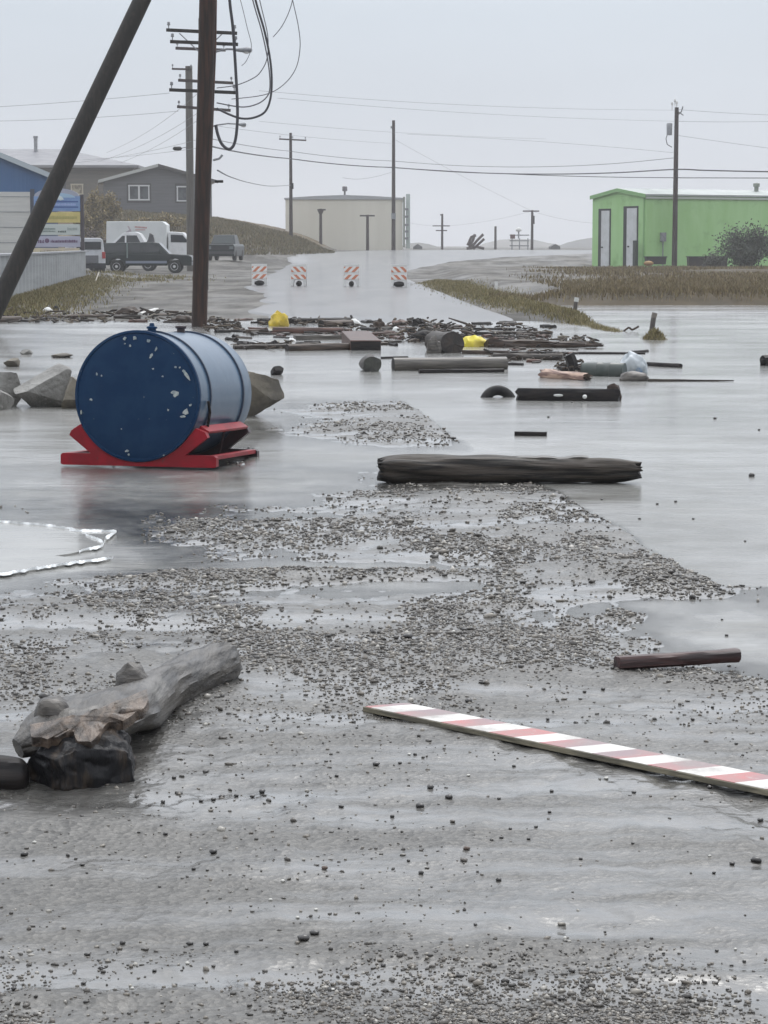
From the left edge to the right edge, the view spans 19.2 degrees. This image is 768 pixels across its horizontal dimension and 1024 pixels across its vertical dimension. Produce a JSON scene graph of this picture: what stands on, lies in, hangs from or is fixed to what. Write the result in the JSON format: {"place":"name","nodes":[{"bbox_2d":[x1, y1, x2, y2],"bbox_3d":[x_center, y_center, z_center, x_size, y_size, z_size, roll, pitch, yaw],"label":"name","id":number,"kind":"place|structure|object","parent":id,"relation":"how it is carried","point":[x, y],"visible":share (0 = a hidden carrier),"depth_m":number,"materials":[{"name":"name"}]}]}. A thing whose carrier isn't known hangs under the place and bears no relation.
{"place":"outdoors","nodes":[
{"label":"outdoors","id":0,"kind":"place"},
{"bbox_2d":[86,269,237,281],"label":"grass","id":1,"kind":"structure","parent":0,"point":[131,279],"depth_m":105.93,"materials":[{"name":"plant"}]},
{"bbox_2d":[0,211,767,1023],"bbox_3d":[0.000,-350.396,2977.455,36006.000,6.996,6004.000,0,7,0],"label":"ground","id":2,"kind":"structure","parent":0,"point":[624,889],"depth_m":6.37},
{"bbox_2d":[0,390,13,409],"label":"boulder","id":3,"kind":"object","parent":2,"relation":"on","point":[6,400],"visible":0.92,"depth_m":21.69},
{"bbox_2d":[0,372,20,405],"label":"boulder","id":4,"kind":"object","parent":2,"relation":"on","point":[9,382],"visible":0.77,"depth_m":22.10,"materials":[{"name":"stone"}]},
{"bbox_2d":[0,755,29,789],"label":"log butt","id":5,"kind":"object","parent":2,"relation":"on","point":[14,773],"visible":0.95,"depth_m":6.45,"materials":[{"name":"black wood"}]},
{"bbox_2d":[0,152,57,252],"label":"blue building","id":6,"kind":"structure","parent":2,"relation":"on","point":[22,183],"depth_m":110.61,"materials":[{"name":"metal"}]},
{"bbox_2d":[0,192,29,252],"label":"garage door","id":7,"kind":"structure","parent":6,"relation":"in","point":[14,206],"depth_m":110.66,"materials":[{"name":"grey paint"}]},
{"bbox_2d":[13,364,71,406],"bbox_3d":[-3.355,-1.201,22.130,0.561,0.483,0.460,-3,7,-21],"label":"boulder","id":8,"kind":"object","parent":2,"relation":"on","point":[47,387],"visible":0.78,"depth_m":21.98,"materials":[{"name":"stone"}]},
{"bbox_2d":[0,251,88,296],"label":"barrier wall","id":9,"kind":"structure","parent":2,"relation":"on","point":[41,269],"depth_m":70.73,"materials":[{"name":"metal"}]},
{"bbox_2d":[0,522,114,580],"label":"water wash","id":10,"kind":"object","parent":2,"relation":"on","point":[23,546],"visible":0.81,"depth_m":11.71},
{"bbox_2d":[0,520,116,575],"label":"foam","id":11,"kind":"object","parent":10,"relation":"on","point":[113,531],"visible":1,"depth_m":11.67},
{"bbox_2d":[33,189,84,251],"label":"tenant sign","id":12,"kind":"object","parent":2,"relation":"on","point":[69,200],"visible":0.61,"depth_m":98.15,"materials":[{"name":"multicoloured"}]},
{"bbox_2d":[61,376,76,407],"bbox_3d":[-2.981,-1.125,21.872,0.255,0.366,0.264,0,7,0],"label":"boulder","id":13,"kind":"object","parent":2,"relation":"on","point":[68,400],"visible":0.39,"depth_m":21.77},
{"bbox_2d":[0,136,143,205],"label":"brown house","id":14,"kind":"structure","parent":2,"relation":"on","point":[84,177],"depth_m":215.85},
{"bbox_2d":[3,274,144,318],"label":"grass","id":15,"kind":"structure","parent":2,"relation":"on","point":[45,297],"depth_m":62.54,"materials":[{"name":"plant"}]},
{"bbox_2d":[41,314,106,317],"bbox_3d":[-6.630,-4.160,48.553,1.484,0.168,0.174,-1,7,-13],"label":"plank","id":16,"kind":"object","parent":2,"relation":"on","point":[82,315],"visible":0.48,"depth_m":48.53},
{"bbox_2d":[0,0,150,319],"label":"brace pole","id":17,"kind":"object","parent":2,"relation":"on","point":[32,230],"visible":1,"depth_m":41.10,"materials":[{"name":"black wood"}]},
{"bbox_2d":[72,201,94,237],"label":"autumn shrub","id":18,"kind":"object","parent":2,"relation":"on","point":[87,223],"visible":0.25,"depth_m":170.48,"materials":[{"name":"brown plant"}]},
{"bbox_2d":[65,238,105,271],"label":"suv","id":19,"kind":"object","parent":2,"relation":"on","point":[95,257],"visible":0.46,"depth_m":125.23,"materials":[{"name":"white paint"}]},
{"bbox_2d":[84,186,108,233],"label":"autumn shrub","id":20,"kind":"object","parent":2,"relation":"on","point":[96,213],"visible":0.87,"depth_m":174.15,"materials":[{"name":"brown plant"}]},
{"bbox_2d":[99,190,121,225],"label":"autumn shrub","id":21,"kind":"object","parent":2,"relation":"on","point":[112,210],"visible":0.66,"depth_m":178.19,"materials":[{"name":"brown plant"}]},
{"bbox_2d":[89,232,156,270],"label":"pickup truck","id":22,"kind":"object","parent":2,"relation":"on","point":[127,237],"visible":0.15,"depth_m":138.20,"materials":[{"name":"white paint"}]},
{"bbox_2d":[3,307,242,331],"bbox_3d":[-5.475,-3.969,46.489,5.184,0.291,11.524,-1,7,-10],"label":"driftwood tangle","id":23,"kind":"object","parent":2,"relation":"on","point":[208,327],"visible":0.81,"depth_m":47.24,"materials":[{"name":"brown wood"}]},
{"bbox_2d":[12,642,242,790],"bbox_3d":[-0.801,0.603,7.273,0.383,0.269,1.753,1,7,8],"label":"driftwood","id":24,"kind":"object","parent":2,"relation":"on","point":[76,741],"visible":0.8,"depth_m":6.63,"materials":[{"name":"grey wood"}]},
{"bbox_2d":[115,306,140,314],"bbox_3d":[-5.729,-4.473,50.805,0.580,0.284,0.369,0,7,0],"label":"bark heap","id":25,"kind":"object","parent":2,"relation":"on","point":[132,309],"visible":0.59,"depth_m":50.69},
{"bbox_2d":[106,221,186,267],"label":"box truck","id":26,"kind":"object","parent":2,"relation":"on","point":[174,242],"visible":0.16,"depth_m":146.75,"materials":[{"name":"white"}]},
{"bbox_2d":[103,242,192,272],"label":"pickup truck","id":27,"kind":"object","parent":2,"relation":"on","point":[143,254],"visible":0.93,"depth_m":129.27,"materials":[{"name":"paint"}]},
{"bbox_2d":[98,164,214,216],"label":"grey house","id":28,"kind":"structure","parent":2,"relation":"on","point":[157,188],"depth_m":198.56,"materials":[{"name":"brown wood"}]},
{"bbox_2d":[128,185,149,199],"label":"window","id":29,"kind":"structure","parent":28,"relation":"in","point":[136,192],"depth_m":198.44,"materials":[{"name":"white"}]},
{"bbox_2d":[176,186,185,200],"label":"window","id":30,"kind":"structure","parent":28,"relation":"in","point":[181,190],"depth_m":198.93,"materials":[{"name":"white"}]},
{"bbox_2d":[147,211,185,228],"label":"autumn shrub","id":31,"kind":"object","parent":2,"relation":"on","point":[170,221],"visible":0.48,"depth_m":176.01,"materials":[{"name":"brown plant"}]},
{"bbox_2d":[171,315,191,322],"bbox_3d":[-4.108,-3.933,46.508,0.518,0.211,0.363,0,7,0],"label":"bark heap","id":32,"kind":"object","parent":2,"relation":"on","point":[183,319],"visible":0.62,"depth_m":46.38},
{"bbox_2d":[172,64,193,270],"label":"utility pole","id":33,"kind":"object","parent":2,"relation":"on","point":[189,182],"visible":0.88,"depth_m":137.32,"materials":[{"name":"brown wood"}]},
{"bbox_2d":[63,209,334,254],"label":"grass","id":34,"kind":"structure","parent":2,"relation":"on","point":[295,244],"depth_m":180.94,"materials":[{"name":"plant"}]},
{"bbox_2d":[192,0,222,326],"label":"utility pole","id":35,"kind":"object","parent":2,"relation":"on","point":[207,37],"visible":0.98,"depth_m":43.45,"materials":[{"name":"brown wood"}]},
{"bbox_2d":[166,18,251,93],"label":"utility pole","id":36,"kind":"object","parent":35,"relation":"attached to","point":[245,50],"visible":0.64,"depth_m":78.40,"materials":[{"name":"black wood"}]},
{"bbox_2d":[175,44,245,126],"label":"utility pole","id":37,"kind":"object","parent":35,"relation":"attached to","point":[243,124],"visible":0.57,"depth_m":106.12,"materials":[{"name":"brown wood"}]},
{"bbox_2d":[213,139,670,166],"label":"overhead wire","id":38,"kind":"object","parent":37,"relation":"attached to","point":[441,164],"visible":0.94,"depth_m":181.14,"materials":[{"name":"grey"}]},
{"bbox_2d":[213,146,767,174],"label":"overhead wire","id":39,"kind":"object","parent":37,"relation":"attached to","point":[502,173],"visible":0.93,"depth_m":173.88,"materials":[{"name":"grey"}]},
{"bbox_2d":[214,0,238,150],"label":"hanging cable","id":40,"kind":"object","parent":35,"relation":"hanging from","point":[236,89],"visible":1,"depth_m":43.28,"materials":[{"name":"grey plastic"}]},
{"bbox_2d":[217,0,270,107],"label":"hanging cable","id":41,"kind":"object","parent":35,"relation":"hanging from","point":[268,68],"visible":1,"depth_m":43.37,"materials":[{"name":"rubber"}]},
{"bbox_2d":[216,0,272,119],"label":"hanging cable","id":42,"kind":"object","parent":35,"relation":"hanging from","point":[271,88],"visible":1,"depth_m":43.27,"materials":[{"name":"grey plastic"}]},
{"bbox_2d":[233,0,300,98],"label":"hanging cable","id":43,"kind":"object","parent":35,"relation":"hanging from","point":[296,65],"visible":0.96,"depth_m":59.05,"materials":[{"name":"rubber"}]},
{"bbox_2d":[209,235,243,260],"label":"pickup truck","id":44,"kind":"object","parent":2,"relation":"on","point":[224,245],"visible":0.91,"depth_m":154.95,"materials":[{"name":"grey paint"}]},
{"bbox_2d":[247,371,283,415],"bbox_3d":[-1.244,-1.064,20.929,0.678,0.521,0.381,2,7,20],"label":"boulder","id":45,"kind":"object","parent":2,"relation":"on","point":[267,391],"visible":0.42,"depth_m":20.80,"materials":[{"name":"stone"}]},
{"bbox_2d":[279,133,305,236],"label":"utility pole","id":46,"kind":"object","parent":2,"relation":"on","point":[291,184],"visible":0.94,"depth_m":195.89,"materials":[{"name":"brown wood"}]},
{"bbox_2d":[317,209,325,243],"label":"utility pole","id":47,"kind":"object","parent":2,"relation":"on","point":[320,211],"visible":0.88,"depth_m":220.14,"materials":[{"name":"brown wood"}]},
{"bbox_2d":[318,319,353,326],"bbox_3d":[-0.933,-3.657,44.200,0.773,0.187,0.212,-6,9,-42],"label":"log piece","id":48,"kind":"object","parent":2,"relation":"on","point":[327,322],"visible":0.68,"depth_m":44.07,"materials":[{"name":"black wood"}]},
{"bbox_2d":[284,186,409,249],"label":"beige building","id":49,"kind":"structure","parent":2,"relation":"on","point":[343,224],"depth_m":230.12,"materials":[{"name":"metal"}]},
{"bbox_2d":[360,215,374,249],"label":"utility pole","id":50,"kind":"object","parent":2,"relation":"on","point":[367,232],"visible":0.93,"depth_m":220.20,"materials":[{"name":"brown wood"}]},
{"bbox_2d":[0,400,767,1023],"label":"gravel","id":51,"kind":"structure","parent":2,"relation":"on","point":[390,654],"depth_m":8.70,"materials":[{"name":"gravel"}]},
{"bbox_2d":[391,120,395,249],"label":"utility pole","id":52,"kind":"object","parent":2,"relation":"on","point":[393,232],"visible":0.97,"depth_m":210.85,"materials":[{"name":"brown wood"}]},
{"bbox_2d":[394,167,729,177],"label":"overhead wire","id":53,"kind":"object","parent":52,"relation":"attached to","point":[592,176],"visible":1,"depth_m":167.59,"materials":[{"name":"grey"}]},
{"bbox_2d":[230,315,599,371],"bbox_3d":[0.438,-2.870,37.571,6.157,0.300,19.488,0,7,0],"label":"driftwood tangle","id":54,"kind":"object","parent":2,"relation":"on","point":[562,337],"visible":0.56,"depth_m":39.20,"materials":[{"name":"brown wood"}]},
{"bbox_2d":[426,335,441,352],"bbox_3d":[0.719,-2.416,33.083,0.183,0.322,0.170,-6,9,-42],"label":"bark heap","id":55,"kind":"object","parent":2,"relation":"on","point":[433,345],"visible":0.77,"depth_m":33.04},
{"bbox_2d":[466,233,484,249],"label":"scrap heap","id":56,"kind":"object","parent":2,"relation":"on","point":[472,245],"visible":0.99,"depth_m":260.06,"materials":[{"name":"grey"}]},
{"bbox_2d":[377,454,642,483],"bbox_3d":[0.827,-0.278,14.954,1.750,0.208,0.232,0,7,1],"label":"driftwood log","id":57,"kind":"object","parent":2,"relation":"on","point":[417,468],"visible":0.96,"depth_m":14.87,"materials":[{"name":"brown wood"}]},
{"bbox_2d":[510,227,528,249],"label":"light tower","id":58,"kind":"structure","parent":2,"relation":"on","point":[518,230],"depth_m":260.13,"materials":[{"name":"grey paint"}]},
{"bbox_2d":[523,210,538,249],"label":"utility pole","id":59,"kind":"object","parent":2,"relation":"on","point":[532,219],"visible":0.86,"depth_m":252.77,"materials":[{"name":"brown wood"}]},
{"bbox_2d":[363,703,767,795],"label":"barricade board","id":60,"kind":"object","parent":2,"relation":"on","point":[723,776],"visible":1,"depth_m":6.87,"materials":[{"name":"wood"}]},
{"bbox_2d":[489,265,767,301],"bbox_3d":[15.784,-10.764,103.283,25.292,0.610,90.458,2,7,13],"label":"grass","id":61,"kind":"structure","parent":2,"relation":"on","point":[707,287],"depth_m":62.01,"materials":[{"name":"plant"}]},
{"bbox_2d":[620,351,647,373],"bbox_3d":[3.030,-1.788,27.584,0.361,0.353,0.244,0,7,0],"label":"wrapped bag","id":62,"kind":"object","parent":2,"relation":"on","point":[633,361],"visible":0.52,"depth_m":27.49,"materials":[{"name":"white plastic"}]},
{"bbox_2d":[619,371,648,380],"bbox_3d":[2.901,-1.548,26.297,0.343,0.177,0.236,0,7,0],"label":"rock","id":63,"kind":"object","parent":2,"relation":"on","point":[632,376],"visible":0.77,"depth_m":26.21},
{"bbox_2d":[644,256,666,263],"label":"scrap bin","id":64,"kind":"object","parent":2,"relation":"on","point":[658,259],"visible":0.9,"depth_m":153.06,"materials":[{"name":"grey"}]},
{"bbox_2d":[666,99,682,265],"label":"utility pole","id":65,"kind":"object","parent":2,"relation":"on","point":[675,199],"visible":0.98,"depth_m":156.29,"materials":[{"name":"brown wood"}]},
{"bbox_2d":[613,648,740,669],"bbox_3d":[1.080,0.541,8.336,0.498,0.050,0.056,-2,7,-19],"label":"wood plank","id":66,"kind":"object","parent":2,"relation":"on","point":[673,659],"visible":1,"depth_m":8.31,"materials":[{"name":"wood"}]},
{"bbox_2d":[590,183,767,266],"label":"green building","id":67,"kind":"structure","parent":2,"relation":"on","point":[631,226],"depth_m":159.13,"materials":[{"name":"metal"}]},
{"bbox_2d":[601,211,609,265],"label":"door","id":68,"kind":"structure","parent":67,"relation":"in","point":[605,215],"depth_m":161.17,"materials":[{"name":"white"}]},
{"bbox_2d":[626,208,636,266],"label":"door","id":69,"kind":"structure","parent":67,"relation":"in","point":[631,212],"depth_m":158.29,"materials":[{"name":"white"}]},
{"bbox_2d":[686,256,727,267],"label":"scrap bin","id":70,"kind":"object","parent":2,"relation":"on","point":[693,261],"visible":0.3,"depth_m":152.09,"materials":[{"name":"metal"}]},
{"bbox_2d":[700,251,724,266],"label":"willow bush","id":71,"kind":"object","parent":2,"relation":"on","point":[715,261],"visible":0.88,"depth_m":149.82,"materials":[{"name":"grey plant"}]},
{"bbox_2d":[707,218,767,266],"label":"willow bush","id":72,"kind":"object","parent":2,"relation":"on","point":[752,246],"visible":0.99,"depth_m":148.48,"materials":[{"name":"grey plant"}]},
{"bbox_2d":[0,305,767,663],"bbox_3d":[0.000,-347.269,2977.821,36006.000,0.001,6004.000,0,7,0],"label":"water","id":73,"kind":"structure","parent":0,"point":[688,451],"depth_m":18.32,"materials":[{"name":"liquid"}]},
{"bbox_2d":[4,358,19,366],"bbox_3d":[-4.818,-1.918,29.382,0.190,0.157,0.159,2,7,14],"label":"boulder","id":74,"kind":"object","parent":73,"relation":"on","point":[13,362],"visible":0.95,"depth_m":29.35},
{"bbox_2d":[61,323,258,467],"bbox_3d":[-1.571,-0.875,16.579,1.150,1.043,1.476,2,7,13],"label":"fuel tank","id":75,"kind":"object","parent":73,"relation":"on","point":[180,397],"visible":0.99,"depth_m":15.92,"materials":[{"name":"metal"}]},
{"bbox_2d":[233,344,285,348],"bbox_3d":[-1.856,-2.514,34.601,0.908,0.099,0.113,-2,7,-20],"label":"plank","id":76,"kind":"object","parent":73,"relation":"on","point":[251,346],"visible":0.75,"depth_m":34.53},
{"bbox_2d":[257,317,350,322],"bbox_3d":[-1.624,-3.885,46.203,1.916,0.150,0.167,-1,7,-8],"label":"plank","id":77,"kind":"object","parent":73,"relation":"on","point":[293,321],"visible":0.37,"depth_m":46.14,"materials":[{"name":"black wood"}]},
{"bbox_2d":[272,327,343,332],"bbox_3d":[-1.363,-3.247,40.781,1.291,0.154,0.169,1,7,10],"label":"plank","id":78,"kind":"object","parent":73,"relation":"on","point":[298,329],"visible":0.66,"depth_m":40.73,"materials":[{"name":"brown wood"}]},
{"bbox_2d":[285,343,349,350],"bbox_3d":[-0.959,-2.460,34.058,1.085,0.154,0.177,-3,7,-25],"label":"log piece","id":79,"kind":"object","parent":73,"relation":"on","point":[316,347],"visible":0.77,"depth_m":33.97,"materials":[{"name":"black wood"}]},
{"bbox_2d":[293,334,341,339],"bbox_3d":[-1.027,-2.920,38.043,1.012,0.116,0.125,-3,7,-22],"label":"plank","id":80,"kind":"object","parent":73,"relation":"on","point":[314,337],"visible":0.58,"depth_m":37.95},
{"bbox_2d":[342,331,380,349],"bbox_3d":[-0.370,-2.675,35.540,0.458,0.203,3.199,0,7,-3],"label":"square timber","id":81,"kind":"object","parent":73,"relation":"on","point":[362,340],"visible":0.76,"depth_m":34.20,"materials":[{"name":"brown wood"}]},
{"bbox_2d":[359,354,380,371],"bbox_3d":[-0.173,-1.858,28.455,0.258,0.238,0.428,-1,7,-8],"label":"log round","id":82,"kind":"object","parent":73,"relation":"on","point":[369,363],"visible":0.93,"depth_m":28.26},
{"bbox_2d":[425,331,463,352],"bbox_3d":[0.885,-2.501,33.548,0.379,0.362,0.713,-2,7,-20],"label":"log round","id":83,"kind":"object","parent":73,"relation":"on","point":[452,341],"visible":0.64,"depth_m":33.23,"materials":[{"name":"wood"}]},
{"bbox_2d":[391,357,507,370],"bbox_3d":[0.832,-1.864,28.689,1.482,0.193,0.213,-2,7,-13],"label":"pole piece","id":84,"kind":"object","parent":73,"relation":"on","point":[406,364],"visible":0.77,"depth_m":28.60,"materials":[{"name":"black wood"}]},
{"bbox_2d":[418,368,503,372],"bbox_3d":[0.957,-1.734,28.009,1.073,0.069,0.076,-1,7,-11],"label":"plank","id":85,"kind":"object","parent":73,"relation":"on","point":[460,370],"visible":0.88,"depth_m":27.97,"materials":[{"name":"black wood"}]},
{"bbox_2d":[463,335,485,346],"bbox_3d":[1.408,-2.632,35.258,0.384,0.245,0.255,0,7,0],"label":"crumpled bag","id":86,"kind":"object","parent":73,"relation":"on","point":[473,341],"visible":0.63,"depth_m":35.17,"materials":[{"name":"yellow plastic"}]},
{"bbox_2d":[462,350,509,353],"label":"plank","id":87,"kind":"object","parent":73,"relation":"on","point":[475,351],"visible":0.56,"depth_m":32.82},
{"bbox_2d":[481,385,514,397],"bbox_3d":[1.180,-1.111,23.466,0.402,0.402,0.120,-1,-1,-8],"label":"tyre","id":88,"kind":"object","parent":73,"relation":"in","point":[495,390],"visible":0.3,"depth_m":23.42,"materials":[{"name":"black rubber"}]},
{"bbox_2d":[493,353,563,359],"bbox_3d":[1.983,-2.121,31.212,0.974,0.142,0.153,2,7,15],"label":"log piece","id":89,"kind":"object","parent":73,"relation":"on","point":[524,356],"visible":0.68,"depth_m":31.15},
{"bbox_2d":[514,431,546,435],"bbox_3d":[1.208,-0.637,18.672,0.264,0.052,0.056,1,7,10],"label":"wood batten","id":90,"kind":"object","parent":73,"relation":"on","point":[524,433],"visible":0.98,"depth_m":18.65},
{"bbox_2d":[481,338,602,347],"bbox_3d":[2.449,-2.581,35.009,1.912,0.205,0.231,1,7,5],"label":"log piece","id":91,"kind":"object","parent":73,"relation":"on","point":[527,343],"visible":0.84,"depth_m":34.95,"materials":[{"name":"wood"}]},
{"bbox_2d":[538,369,592,380],"bbox_3d":[2.136,-1.595,26.693,0.164,0.156,0.900,-5,8,-36],"label":"log piece","id":92,"kind":"object","parent":73,"relation":"on","point":[552,373],"visible":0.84,"depth_m":26.64,"materials":[{"name":"brown wood"}]},
{"bbox_2d":[515,388,620,400],"bbox_3d":[1.849,-1.168,22.873,1.067,0.154,0.347,1,7,8],"label":"square timber","id":93,"kind":"object","parent":73,"relation":"on","point":[559,394],"visible":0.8,"depth_m":22.89,"materials":[{"name":"black wood"}]},
{"bbox_2d":[564,352,577,371],"bbox_3d":[2.320,-1.856,28.204,0.175,0.261,0.136,0,7,0],"label":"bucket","id":94,"kind":"object","parent":73,"relation":"on","point":[570,359],"visible":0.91,"depth_m":28.15,"materials":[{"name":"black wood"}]},
{"bbox_2d":[510,351,644,353],"bbox_3d":[2.767,-2.302,32.890,2.034,0.051,0.054,0,7,4],"label":"plank","id":95,"kind":"object","parent":73,"relation":"on","point":[537,352],"visible":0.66,"depth_m":32.85,"materials":[{"name":"black wood"}]},
{"bbox_2d":[580,362,626,376],"bbox_3d":[2.642,-1.697,27.305,0.527,0.213,0.215,3,7,22],"label":"barrel","id":96,"kind":"object","parent":73,"relation":"on","point":[605,369],"visible":0.69,"depth_m":27.22,"materials":[{"name":"green paint"}]},
{"bbox_2d":[647,362,682,367],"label":"plank","id":97,"kind":"object","parent":73,"relation":"on","point":[676,365],"visible":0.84,"depth_m":29.35,"materials":[{"name":"black wood"}]},
{"bbox_2d":[648,379,733,381],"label":"plank","id":98,"kind":"object","parent":73,"relation":"on","point":[671,380],"visible":1,"depth_m":26.17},
{"bbox_2d":[0,0,767,245],"label":"sky","id":99,"kind":"structure","parent":0,"point":[632,58],"materials":[{"name":"white"}]},
{"bbox_2d":[244,250,591,322],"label":"road","id":100,"kind":"structure","parent":0,"point":[326,293],"depth_m":76.15,"materials":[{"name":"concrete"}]},
{"bbox_2d":[252,264,266,285],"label":"barricade","id":101,"kind":"object","parent":100,"relation":"on","point":[259,273],"visible":1,"depth_m":86.43,"materials":[{"name":"white plastic"}]},
{"bbox_2d":[268,310,288,325],"bbox_3d":[-2.058,-3.763,44.360,0.413,0.372,0.303,0,7,0],"label":"crumpled bag","id":102,"kind":"object","parent":100,"relation":"on","point":[278,318],"visible":0.71,"depth_m":44.26,"materials":[{"name":"yellow plastic"}]},
{"bbox_2d":[291,264,306,285],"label":"barricade","id":103,"kind":"object","parent":100,"relation":"on","point":[298,271],"visible":0.95,"depth_m":85.44,"materials":[{"name":"white plastic"}]},
{"bbox_2d":[344,264,358,286],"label":"barricade","id":104,"kind":"object","parent":100,"relation":"on","point":[351,271],"visible":1,"depth_m":83.95,"materials":[{"name":"white plastic"}]},
{"bbox_2d":[391,264,406,286],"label":"barricade","id":105,"kind":"object","parent":100,"relation":"on","point":[398,273],"visible":0.99,"depth_m":82.95,"materials":[{"name":"white plastic"}]},
{"bbox_2d":[410,278,622,331],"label":"grass","id":106,"kind":"structure","parent":0,"point":[449,287],"depth_m":57.11,"materials":[{"name":"plant"}]},
{"bbox_2d":[480,239,559,246],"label":"hill","id":107,"kind":"structure","parent":0,"point":[507,243],"depth_m":927.33,"materials":[{"name":"grey"}]},
{"bbox_2d":[560,238,591,247],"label":"hill","id":108,"kind":"structure","parent":0,"point":[584,243],"depth_m":730.14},
{"bbox_2d":[641,327,667,339],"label":"grass","id":109,"kind":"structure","parent":0,"point":[657,334],"depth_m":37.89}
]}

